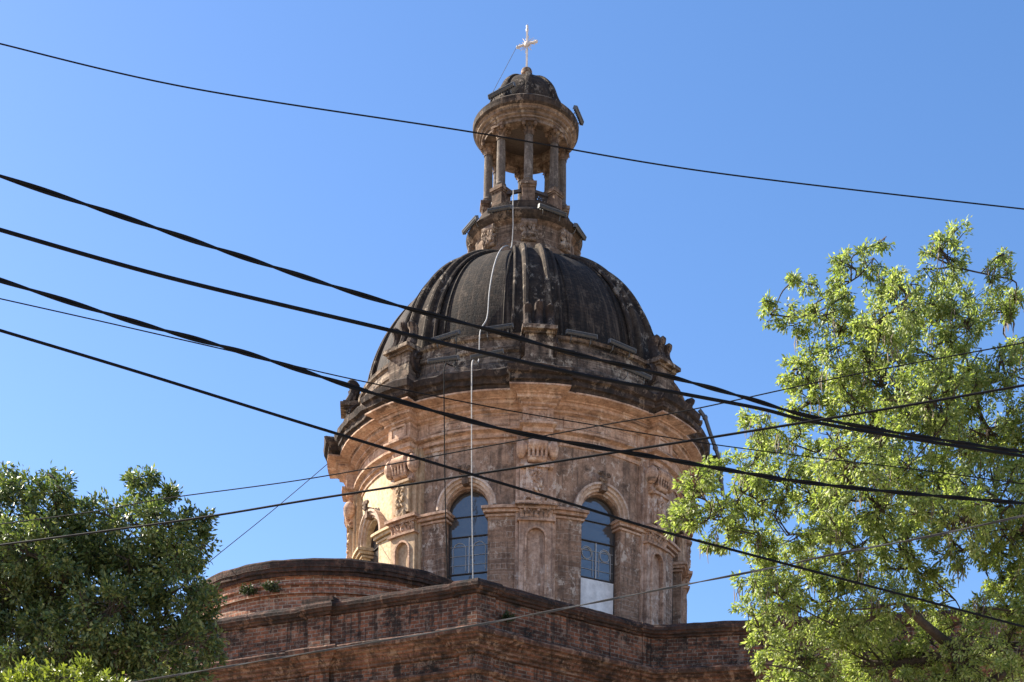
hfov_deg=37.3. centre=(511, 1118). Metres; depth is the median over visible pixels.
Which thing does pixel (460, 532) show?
window
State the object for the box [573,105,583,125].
floodlight
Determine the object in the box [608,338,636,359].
floodlight
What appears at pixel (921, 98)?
sky
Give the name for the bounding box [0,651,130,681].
bushy tree
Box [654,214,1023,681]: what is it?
feathery tree
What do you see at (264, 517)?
stay wire
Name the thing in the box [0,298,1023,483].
overhead wire
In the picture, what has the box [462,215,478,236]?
floodlight
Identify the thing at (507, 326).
floodlight
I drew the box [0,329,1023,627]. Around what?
overhead wire
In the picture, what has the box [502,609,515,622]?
weed
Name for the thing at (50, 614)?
broadleaf tree
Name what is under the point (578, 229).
floodlight
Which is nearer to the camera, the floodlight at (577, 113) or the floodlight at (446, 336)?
the floodlight at (446, 336)
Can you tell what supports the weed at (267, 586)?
attached to the church
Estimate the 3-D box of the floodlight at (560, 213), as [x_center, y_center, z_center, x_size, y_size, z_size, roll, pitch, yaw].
[1.319,-30.726,51.579,1.048,0.353,0.294,3,11,-27]
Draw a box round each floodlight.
[427,355,459,371]
[430,329,460,348]
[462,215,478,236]
[470,349,503,367]
[480,323,513,340]
[487,204,511,213]
[488,81,515,99]
[538,203,566,220]
[565,329,597,346]
[571,223,586,243]
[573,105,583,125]
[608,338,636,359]
[622,368,651,383]
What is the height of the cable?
8.304 m
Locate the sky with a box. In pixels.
[0,0,1023,647]
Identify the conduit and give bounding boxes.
[471,190,513,577]
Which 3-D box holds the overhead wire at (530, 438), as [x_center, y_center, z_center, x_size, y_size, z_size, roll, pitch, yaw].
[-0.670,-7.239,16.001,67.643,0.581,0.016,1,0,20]
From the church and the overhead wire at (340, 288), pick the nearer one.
the overhead wire at (340, 288)
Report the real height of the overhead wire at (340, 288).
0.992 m
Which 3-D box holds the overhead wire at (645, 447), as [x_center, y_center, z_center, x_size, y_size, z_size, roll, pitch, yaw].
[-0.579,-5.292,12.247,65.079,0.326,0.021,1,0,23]
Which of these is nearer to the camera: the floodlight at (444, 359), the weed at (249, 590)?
the weed at (249, 590)
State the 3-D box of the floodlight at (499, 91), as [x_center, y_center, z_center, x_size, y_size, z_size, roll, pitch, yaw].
[-0.298,-35.113,52.053,1.048,0.353,0.294,-6,6,32]
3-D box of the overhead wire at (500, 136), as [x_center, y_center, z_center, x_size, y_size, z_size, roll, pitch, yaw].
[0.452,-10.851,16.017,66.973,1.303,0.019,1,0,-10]
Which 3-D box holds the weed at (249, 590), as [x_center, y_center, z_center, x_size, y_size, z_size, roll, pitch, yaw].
[-7.987,-16.043,45.963,0.663,0.414,0.477,1,0,0]
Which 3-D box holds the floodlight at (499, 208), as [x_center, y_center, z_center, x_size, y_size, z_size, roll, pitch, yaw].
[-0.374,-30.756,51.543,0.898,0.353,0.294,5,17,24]
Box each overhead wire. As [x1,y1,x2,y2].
[0,43,1023,209]
[0,174,1023,453]
[0,228,1023,457]
[0,277,1023,503]
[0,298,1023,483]
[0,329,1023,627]
[0,342,1023,524]
[0,384,1023,545]
[134,515,1023,681]
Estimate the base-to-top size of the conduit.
15.070 m
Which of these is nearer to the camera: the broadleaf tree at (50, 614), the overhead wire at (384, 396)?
the overhead wire at (384, 396)
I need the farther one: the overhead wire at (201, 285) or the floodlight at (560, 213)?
the floodlight at (560, 213)
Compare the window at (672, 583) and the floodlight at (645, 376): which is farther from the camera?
the window at (672, 583)
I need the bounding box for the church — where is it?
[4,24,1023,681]
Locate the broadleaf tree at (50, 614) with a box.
[0,460,229,681]
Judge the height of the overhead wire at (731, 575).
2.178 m
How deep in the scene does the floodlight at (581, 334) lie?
47.78 m
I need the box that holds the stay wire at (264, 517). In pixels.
[182,464,326,583]
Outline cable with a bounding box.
[443,335,456,577]
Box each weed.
[239,582,258,596]
[259,579,281,592]
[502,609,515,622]
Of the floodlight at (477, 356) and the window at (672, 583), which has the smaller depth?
the floodlight at (477, 356)
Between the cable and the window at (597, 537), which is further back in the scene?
the window at (597, 537)
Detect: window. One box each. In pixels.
[370,524,378,561]
[448,491,487,580]
[580,497,614,613]
[672,583,672,623]

